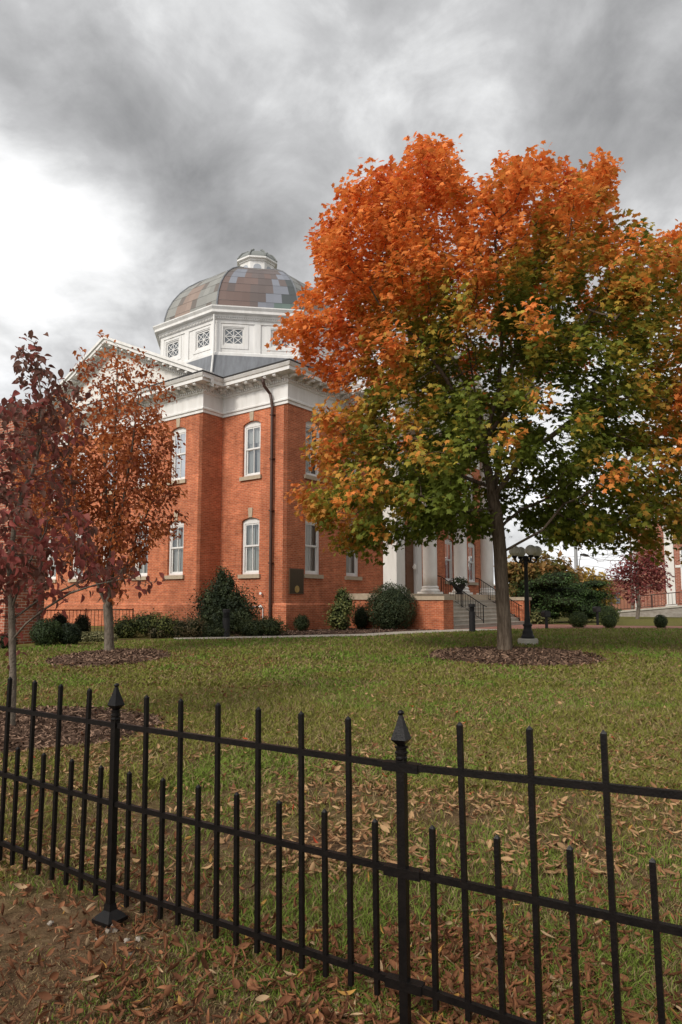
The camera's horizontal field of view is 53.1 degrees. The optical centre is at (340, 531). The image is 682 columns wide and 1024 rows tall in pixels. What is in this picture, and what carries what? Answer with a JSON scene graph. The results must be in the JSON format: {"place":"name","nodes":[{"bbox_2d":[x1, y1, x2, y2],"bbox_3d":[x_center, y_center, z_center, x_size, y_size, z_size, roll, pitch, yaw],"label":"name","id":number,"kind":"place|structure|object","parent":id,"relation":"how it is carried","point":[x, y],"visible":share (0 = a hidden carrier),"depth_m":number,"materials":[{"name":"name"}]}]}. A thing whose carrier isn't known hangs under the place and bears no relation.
{"place":"outdoors","nodes":[
{"label":"outdoors","id":0,"kind":"place"},
{"bbox_2d":[174,629,496,638],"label":"path","id":1,"kind":"structure","parent":0,"point":[400,632],"depth_m":23.99,"materials":[{"name":"concrete"}]},
{"bbox_2d":[0,610,681,1023],"bbox_3d":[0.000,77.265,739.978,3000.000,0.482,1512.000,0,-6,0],"label":"lawn","id":2,"kind":"structure","parent":0,"point":[30,930],"depth_m":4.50,"materials":[{"name":"plant"}]},
{"bbox_2d":[0,634,17,648],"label":"dark shrub","id":3,"kind":"object","parent":2,"relation":"on","point":[2,645],"visible":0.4,"depth_m":18.89,"materials":[{"name":"green plant"}]},
{"bbox_2d":[0,403,51,643],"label":"brick annex","id":4,"kind":"object","parent":2,"relation":"on","point":[26,615],"visible":0.11,"depth_m":20.78,"materials":[{"name":"red brick"}]},
{"bbox_2d":[29,618,62,645],"bbox_3d":[-8.637,2.962,20.080,1.014,0.836,1.003,0,-6,0],"label":"clipped shrub","id":5,"kind":"object","parent":2,"relation":"on","point":[46,632],"visible":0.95,"depth_m":19.83,"materials":[{"name":"green plant"}]},
{"bbox_2d":[57,622,81,644],"bbox_3d":[-8.083,3.055,20.315,0.760,0.710,0.755,0,-6,0],"label":"clipped shrub","id":6,"kind":"object","parent":2,"relation":"on","point":[71,633],"visible":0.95,"depth_m":20.11,"materials":[{"name":"green plant"}]},
{"bbox_2d":[0,708,165,753],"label":"mulch ring","id":7,"kind":"object","parent":2,"relation":"on","point":[66,737],"visible":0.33,"depth_m":7.86,"materials":[{"name":"brown wood"}]},
{"bbox_2d":[0,330,165,725],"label":"dogwood tree","id":8,"kind":"object","parent":7,"relation":"on","point":[10,559],"visible":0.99,"depth_m":8.33,"materials":[{"name":"red plant"}]},
{"bbox_2d":[81,631,117,641],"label":"flowering plant","id":9,"kind":"object","parent":2,"relation":"on","point":[91,636],"visible":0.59,"depth_m":21.38,"materials":[{"name":"green plant"}]},
{"bbox_2d":[13,330,190,650],"bbox_3d":[-6.478,-1.071,18.321,4.782,8.755,4.319,0,-6,0],"label":"rust leaved tree","id":10,"kind":"object","parent":2,"relation":"on","point":[117,526],"visible":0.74,"depth_m":17.95,"materials":[{"name":"orange plant"}]},
{"bbox_2d":[49,650,171,667],"bbox_3d":[-5.535,3.051,16.417,2.820,0.144,4.332,0,-6,0],"label":"mulch ring","id":11,"kind":"object","parent":2,"relation":"on","point":[109,660],"visible":0.27,"depth_m":15.56,"materials":[{"name":"brown wood"}]},
{"bbox_2d":[105,924,117,933],"bbox_3d":[-1.149,1.982,3.426,0.066,0.071,0.094,1,-6,-13],"label":"pebble","id":12,"kind":"object","parent":2,"relation":"on","point":[107,931],"visible":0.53,"depth_m":3.39,"materials":[{"name":"beige stone"}]},
{"bbox_2d":[135,935,143,941],"bbox_3d":[-0.979,1.981,3.324,0.041,0.026,0.051,-1,-6,6],"label":"pebble","id":13,"kind":"object","parent":2,"relation":"on","point":[138,938],"visible":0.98,"depth_m":3.31,"materials":[{"name":"beige stone"}]},
{"bbox_2d":[222,609,229,636],"bbox_3d":[-3.935,3.169,23.399,0.260,1.000,0.260,0,-6,0],"label":"bollard","id":14,"kind":"object","parent":2,"relation":"on","point":[226,620],"visible":0.97,"depth_m":23.31,"materials":[{"name":"black metal"}]},
{"bbox_2d":[61,628,418,641],"bbox_3d":[-5.486,4.144,28.218,18.346,0.100,10.934,3,-6,-24],"label":"planting bed","id":15,"kind":"object","parent":2,"relation":"on","point":[289,631],"visible":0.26,"depth_m":26.29,"materials":[{"name":"brown soil"}]},
{"bbox_2d":[51,612,69,625],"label":"dark shrub","id":16,"kind":"object","parent":15,"relation":"on","point":[61,618],"visible":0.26,"depth_m":23.46,"materials":[{"name":"green plant"}]},
{"bbox_2d":[74,614,90,631],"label":"dark shrub","id":17,"kind":"object","parent":15,"relation":"on","point":[82,621],"visible":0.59,"depth_m":23.39,"materials":[{"name":"green plant"}]},
{"bbox_2d":[46,608,133,632],"bbox_3d":[-8.888,3.237,23.743,3.245,1.100,0.045,3,-7,-28],"label":"area railing","id":18,"kind":"object","parent":15,"relation":"on","point":[86,611],"visible":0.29,"depth_m":23.84,"materials":[{"name":"black metal"}]},
{"bbox_2d":[113,608,182,638],"bbox_3d":[-6.592,3.140,23.216,2.668,1.046,1.599,0,-6,0],"label":"spreading shrub","id":19,"kind":"object","parent":15,"relation":"on","point":[127,628],"visible":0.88,"depth_m":22.90,"materials":[{"name":"green plant"}]},
{"bbox_2d":[143,615,206,638],"bbox_3d":[-5.635,3.225,23.252,2.307,0.884,1.277,0,-6,0],"label":"spreading shrub","id":20,"kind":"object","parent":15,"relation":"on","point":[189,627],"visible":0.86,"depth_m":22.99,"materials":[{"name":"green plant"}]},
{"bbox_2d":[197,621,230,636],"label":"shrub","id":21,"kind":"object","parent":15,"relation":"on","point":[211,630],"visible":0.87,"depth_m":23.24,"materials":[{"name":"green plant"}]},
{"bbox_2d":[168,560,278,634],"bbox_3d":[-4.178,2.438,24.902,3.988,2.780,2.730,0,-6,0],"label":"tall shrub","id":22,"kind":"object","parent":15,"relation":"on","point":[220,595],"visible":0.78,"depth_m":24.55,"materials":[{"name":"green plant"}]},
{"bbox_2d":[234,613,288,635],"bbox_3d":[-2.784,3.307,24.150,2.038,0.846,1.194,0,-6,0],"label":"shrub","id":23,"kind":"object","parent":15,"relation":"on","point":[266,626],"visible":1,"depth_m":23.89,"materials":[{"name":"green plant"}]},
{"bbox_2d":[293,613,309,630],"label":"shrub","id":24,"kind":"object","parent":15,"relation":"on","point":[300,622],"visible":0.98,"depth_m":27.55,"materials":[{"name":"green plant"}]},
{"bbox_2d":[322,586,358,629],"bbox_3d":[0.007,3.221,28.650,1.616,1.997,1.247,0,-6,0],"label":"leafy shrub","id":25,"kind":"object","parent":15,"relation":"on","point":[340,612],"visible":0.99,"depth_m":28.41,"materials":[{"name":"green plant"}]},
{"bbox_2d":[336,617,350,629],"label":"shrub","id":26,"kind":"object","parent":15,"relation":"on","point":[345,624],"visible":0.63,"depth_m":28.49,"materials":[{"name":"green plant"}]},
{"bbox_2d":[351,601,370,628],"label":"dark shrub","id":27,"kind":"object","parent":15,"relation":"on","point":[359,619],"visible":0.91,"depth_m":29.54,"materials":[{"name":"green plant"}]},
{"bbox_2d":[364,579,418,629],"bbox_3d":[2.153,3.162,29.412,2.376,2.209,2.333,0,-6,0],"label":"clipped shrub","id":28,"kind":"object","parent":15,"relation":"on","point":[390,608],"visible":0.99,"depth_m":28.83,"materials":[{"name":"green plant"}]},
{"bbox_2d":[37,248,531,630],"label":"courthouse","id":29,"kind":"structure","parent":2,"relation":"on","point":[239,413],"depth_m":30.59,"materials":[{"name":"red brick"}]},
{"bbox_2d":[45,536,56,582],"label":"window","id":30,"kind":"structure","parent":29,"relation":"in","point":[53,577],"depth_m":36.76,"materials":[{"name":"white paint"}]},
{"bbox_2d":[68,533,82,581],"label":"window","id":31,"kind":"structure","parent":29,"relation":"in","point":[74,579],"depth_m":35.28,"materials":[{"name":"white paint"}]},
{"bbox_2d":[76,450,86,492],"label":"window","id":32,"kind":"structure","parent":29,"relation":"in","point":[80,454],"depth_m":35.74,"materials":[{"name":"white paint"}]},
{"bbox_2d":[101,435,117,495],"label":"window","id":33,"kind":"structure","parent":29,"relation":"in","point":[110,492],"depth_m":34.13,"materials":[{"name":"white paint"}]},
{"bbox_2d":[132,515,148,579],"bbox_3d":[-9.280,0.769,32.037,1.280,3.040,0.438,-4,-7,37],"label":"window","id":34,"kind":"structure","parent":29,"relation":"in","point":[142,571],"depth_m":32.02,"materials":[{"name":"white glass"}]},
{"bbox_2d":[133,427,150,488],"bbox_3d":[-9.323,-3.474,32.413,1.280,3.040,0.295,-4,-7,37],"label":"window","id":35,"kind":"structure","parent":29,"relation":"in","point":[143,427],"depth_m":32.53,"materials":[{"name":"white paint"}]},
{"bbox_2d":[167,340,178,357],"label":"drum window","id":36,"kind":"structure","parent":29,"relation":"in","point":[172,348],"depth_m":39.60,"materials":[{"name":"white paint"}]},
{"bbox_2d":[164,512,183,578],"bbox_3d":[-7.287,0.621,30.586,1.280,3.040,0.500,-4,-7,37],"label":"window","id":37,"kind":"structure","parent":29,"relation":"in","point":[175,545],"depth_m":30.71,"materials":[{"name":"white paint"}]},
{"bbox_2d":[166,418,186,485],"bbox_3d":[-7.348,-3.626,30.937,1.280,3.040,0.295,-4,-7,37],"label":"window","id":38,"kind":"structure","parent":29,"relation":"in","point":[182,431],"depth_m":31.00,"materials":[{"name":"white paint"}]},
{"bbox_2d":[197,329,209,348],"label":"drum window","id":39,"kind":"structure","parent":29,"relation":"in","point":[203,338],"depth_m":38.05,"materials":[{"name":"white paint"}]},
{"bbox_2d":[224,328,243,344],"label":"drum window","id":40,"kind":"structure","parent":29,"relation":"in","point":[234,336],"depth_m":37.60,"materials":[{"name":"white paint"}]},
{"bbox_2d":[238,507,260,578],"bbox_3d":[-3.807,0.507,29.478,1.280,3.040,0.500,-4,-7,37],"label":"window","id":41,"kind":"structure","parent":29,"relation":"in","point":[249,571],"depth_m":29.60,"materials":[{"name":"white glass"}]},
{"bbox_2d":[239,411,261,480],"bbox_3d":[-3.826,-3.733,29.888,1.280,3.040,0.438,-4,-7,37],"label":"window","id":42,"kind":"structure","parent":29,"relation":"in","point":[252,429],"depth_m":30.01,"materials":[{"name":"white paint"}]},
{"bbox_2d":[271,330,290,347],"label":"drum window","id":43,"kind":"structure","parent":29,"relation":"in","point":[280,342],"depth_m":37.93,"materials":[{"name":"white paint"}]},
{"bbox_2d":[288,568,303,593],"bbox_3d":[-1.848,2.075,28.393,0.075,1.060,0.920,-4,-7,37],"label":"wall plaque","id":44,"kind":"object","parent":29,"relation":"attached to","point":[296,580],"depth_m":28.34,"materials":[{"name":"brown metal"}]},
{"bbox_2d":[304,519,323,578],"bbox_3d":[-1.311,0.515,29.553,0.439,3.040,1.280,-4,-7,37],"label":"window","id":45,"kind":"structure","parent":29,"relation":"in","point":[311,536],"depth_m":29.76,"materials":[{"name":"white glass"}]},
{"bbox_2d":[304,412,323,481],"bbox_3d":[-1.310,-3.723,29.987,0.438,3.040,1.280,-4,-7,37],"label":"window","id":46,"kind":"structure","parent":29,"relation":"in","point":[310,475],"depth_m":30.03,"materials":[{"name":"white paint"}]},
{"bbox_2d":[346,439,357,486],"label":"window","id":47,"kind":"structure","parent":29,"relation":"in","point":[354,471],"depth_m":32.62,"materials":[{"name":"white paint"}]},
{"bbox_2d":[345,517,361,579],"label":"window","id":48,"kind":"structure","parent":29,"relation":"in","point":[351,563],"depth_m":31.99,"materials":[{"name":"white glass"}]},
{"bbox_2d":[405,539,421,593],"bbox_3d":[3.479,1.525,35.489,0.386,3.700,2.700,-4,-7,37],"label":"door","id":49,"kind":"structure","parent":29,"relation":"in","point":[413,554],"depth_m":36.00,"materials":[{"name":"white paint"}]},
{"bbox_2d":[445,531,452,583],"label":"window","id":50,"kind":"structure","parent":29,"relation":"in","point":[448,545],"depth_m":39.55,"materials":[{"name":"white glass"}]},
{"bbox_2d":[449,576,468,593],"bbox_3d":[5.896,2.695,34.199,0.996,0.920,1.082,0,-6,0],"label":"flower planter","id":51,"kind":"object","parent":29,"relation":"on","point":[456,582],"visible":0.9,"depth_m":33.96,"materials":[{"name":"black plastic"}]},
{"bbox_2d":[467,470,472,514],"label":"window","id":52,"kind":"structure","parent":29,"relation":"in","point":[468,475],"depth_m":42.45,"materials":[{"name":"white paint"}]},
{"bbox_2d":[468,539,478,584],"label":"window","id":53,"kind":"structure","parent":29,"relation":"in","point":[471,558],"depth_m":41.89,"materials":[{"name":"white glass"}]},
{"bbox_2d":[0,628,607,753],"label":"mulch","id":54,"kind":"object","parent":2,"relation":"on","point":[570,654],"visible":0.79,"depth_m":15.39,"materials":[{"name":"brown wood"}]},
{"bbox_2d":[0,628,681,1023],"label":"fallen leaves","id":55,"kind":"object","parent":2,"relation":"on","point":[516,1004],"visible":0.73,"depth_m":3.35,"materials":[{"name":"brown plant"}]},
{"bbox_2d":[0,677,681,1023],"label":"metal fence","id":56,"kind":"object","parent":2,"relation":"on","point":[403,982],"visible":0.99,"depth_m":2.81,"materials":[{"name":"black metal"}]},
{"bbox_2d":[469,604,474,631],"bbox_3d":[5.201,3.454,27.089,0.260,1.150,0.260,0,-6,0],"label":"bollard","id":57,"kind":"object","parent":2,"relation":"on","point":[471,617],"visible":0.96,"depth_m":26.99,"materials":[{"name":"black plastic"}]},
{"bbox_2d":[264,131,681,650],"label":"maple tree","id":58,"kind":"object","parent":2,"relation":"on","point":[628,289],"visible":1,"depth_m":16.78,"materials":[{"name":"orange plant"}]},
{"bbox_2d":[453,600,523,628],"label":"entrance steps","id":59,"kind":"structure","parent":2,"relation":"on","point":[461,617],"depth_m":32.78,"materials":[{"name":"concrete"}]},
{"bbox_2d":[437,575,486,622],"bbox_3d":[5.754,3.227,32.681,2.644,2.322,0.047,-4,-7,37],"label":"stair railing","id":60,"kind":"object","parent":59,"relation":"on","point":[461,591],"visible":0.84,"depth_m":32.65,"materials":[{"name":"black metal"}]},
{"bbox_2d":[476,578,521,620],"bbox_3d":[8.293,3.571,36.046,2.644,2.322,0.047,-4,-7,37],"label":"stair railing","id":61,"kind":"object","parent":59,"relation":"on","point":[494,602],"visible":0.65,"depth_m":36.31,"materials":[{"name":"black metal"}]},
{"bbox_2d":[425,648,604,667],"bbox_3d":[4.135,3.085,16.823,4.402,0.150,4.680,0,-6,0],"label":"mulch ring","id":62,"kind":"object","parent":2,"relation":"on","point":[468,660],"visible":0.33,"depth_m":15.87,"materials":[{"name":"brown wood"}]},
{"bbox_2d":[509,545,541,644],"bbox_3d":[5.626,1.964,20.683,0.838,3.065,0.838,-4,-7,35],"label":"street lamp","id":63,"kind":"object","parent":2,"relation":"on","point":[531,552],"visible":0.96,"depth_m":20.61,"materials":[{"name":"metal"}]},
{"bbox_2d":[493,548,583,596],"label":"green gold tree","id":64,"kind":"object","parent":2,"relation":"on","point":[544,564],"visible":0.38,"depth_m":61.31,"materials":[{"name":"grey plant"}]},
{"bbox_2d":[530,607,555,623],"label":"leafy plant","id":65,"kind":"object","parent":2,"relation":"on","point":[536,617],"visible":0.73,"depth_m":35.59,"materials":[{"name":"green plant"}]},
{"bbox_2d":[541,611,550,628],"bbox_3d":[9.038,3.941,30.071,0.360,0.890,0.265,2,-6,-20],"label":"ground spotlight","id":66,"kind":"object","parent":2,"relation":"on","point":[546,614],"visible":0.9,"depth_m":30.01,"materials":[{"name":"black plastic"}]},
{"bbox_2d":[509,570,602,621],"bbox_3d":[11.670,3.610,37.947,5.419,2.901,4.211,0,-6,0],"label":"spreading evergreen","id":67,"kind":"object","parent":2,"relation":"on","point":[545,594],"visible":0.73,"depth_m":37.18,"materials":[{"name":"green plant"}]},
{"bbox_2d":[494,579,634,609],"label":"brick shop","id":68,"kind":"structure","parent":2,"relation":"on","point":[622,604],"depth_m":94.98,"materials":[{"name":"red brick"}]},
{"bbox_2d":[574,547,577,571],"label":"utility pole","id":69,"kind":"object","parent":2,"relation":"on","point":[575,558],"visible":0.22,"depth_m":71.94,"materials":[{"name":"grey metal"}]},
{"bbox_2d":[555,578,621,621],"bbox_3d":[14.255,4.016,39.904,3.877,2.561,3.540,4,-7,-35],"label":"spreading evergreen","id":70,"kind":"object","parent":2,"relation":"on","point":[593,598],"visible":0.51,"depth_m":39.32,"materials":[{"name":"green plant"}]},
{"bbox_2d":[592,606,600,624],"bbox_3d":[13.039,4.345,34.755,0.360,1.040,0.265,2,-6,-20],"label":"ground spotlight","id":71,"kind":"object","parent":2,"relation":"on","point":[597,609],"visible":0.9,"depth_m":34.70,"materials":[{"name":"black plastic"}]},
{"bbox_2d":[573,566,622,605],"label":"yellow tree","id":72,"kind":"object","parent":2,"relation":"on","point":[587,576],"visible":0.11,"depth_m":65.21,"materials":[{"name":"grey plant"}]},
{"bbox_2d":[576,506,640,609],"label":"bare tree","id":73,"kind":"object","parent":2,"relation":"on","point":[632,607],"visible":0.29,"depth_m":56.94,"materials":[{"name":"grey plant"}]},
{"bbox_2d":[599,606,619,623],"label":"clipped shrub","id":74,"kind":"object","parent":2,"relation":"on","point":[608,610],"visible":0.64,"depth_m":35.51,"materials":[{"name":"green plant"}]},
{"bbox_2d":[604,549,674,618],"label":"red tree","id":75,"kind":"object","parent":2,"relation":"on","point":[648,563],"visible":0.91,"depth_m":46.74,"materials":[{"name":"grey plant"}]},
{"bbox_2d":[618,605,681,616],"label":"ramp wall","id":76,"kind":"structure","parent":2,"relation":"on","point":[671,611],"depth_m":52.38,"materials":[{"name":"concrete"}]},
{"bbox_2d":[601,591,681,609],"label":"ramp railing","id":77,"kind":"object","parent":76,"relation":"on","point":[651,606],"visible":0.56,"depth_m":52.64,"materials":[{"name":"brown"}]},
{"bbox_2d":[632,500,681,608],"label":"brick hall","id":78,"kind":"structure","parent":2,"relation":"on","point":[674,568],"depth_m":56.27,"materials":[{"name":"red brick"}]},
{"bbox_2d":[680,550,681,585],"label":"window","id":79,"kind":"structure","parent":78,"relation":"in","point":[681,550],"depth_m":55.77,"materials":[{"name":"white paint"}]},
{"bbox_2d":[0,0,681,583],"label":"sky","id":80,"kind":"structure","parent":0,"point":[147,146],"materials":[{"name":"grey"}]},
{"bbox_2d":[464,624,681,628],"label":"brick plaza","id":81,"kind":"structure","parent":0,"point":[542,626],"depth_m":32.43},
{"bbox_2d":[568,610,588,627],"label":"clipped shrub","id":82,"kind":"object","parent":81,"relation":"on","point":[578,619],"visible":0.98,"depth_m":31.03,"materials":[{"name":"green plant"}]},
{"bbox_2d":[601,615,616,627],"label":"clipped shrub","id":83,"kind":"object","parent":81,"relation":"on","point":[608,621],"visible":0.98,"depth_m":30.66,"materials":[{"name":"green plant"}]},
{"bbox_2d":[653,615,667,627],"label":"clipped shrub","id":84,"kind":"object","parent":81,"relation":"on","point":[659,621],"visible":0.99,"depth_m":30.80,"materials":[{"name":"green plant"}]}
]}

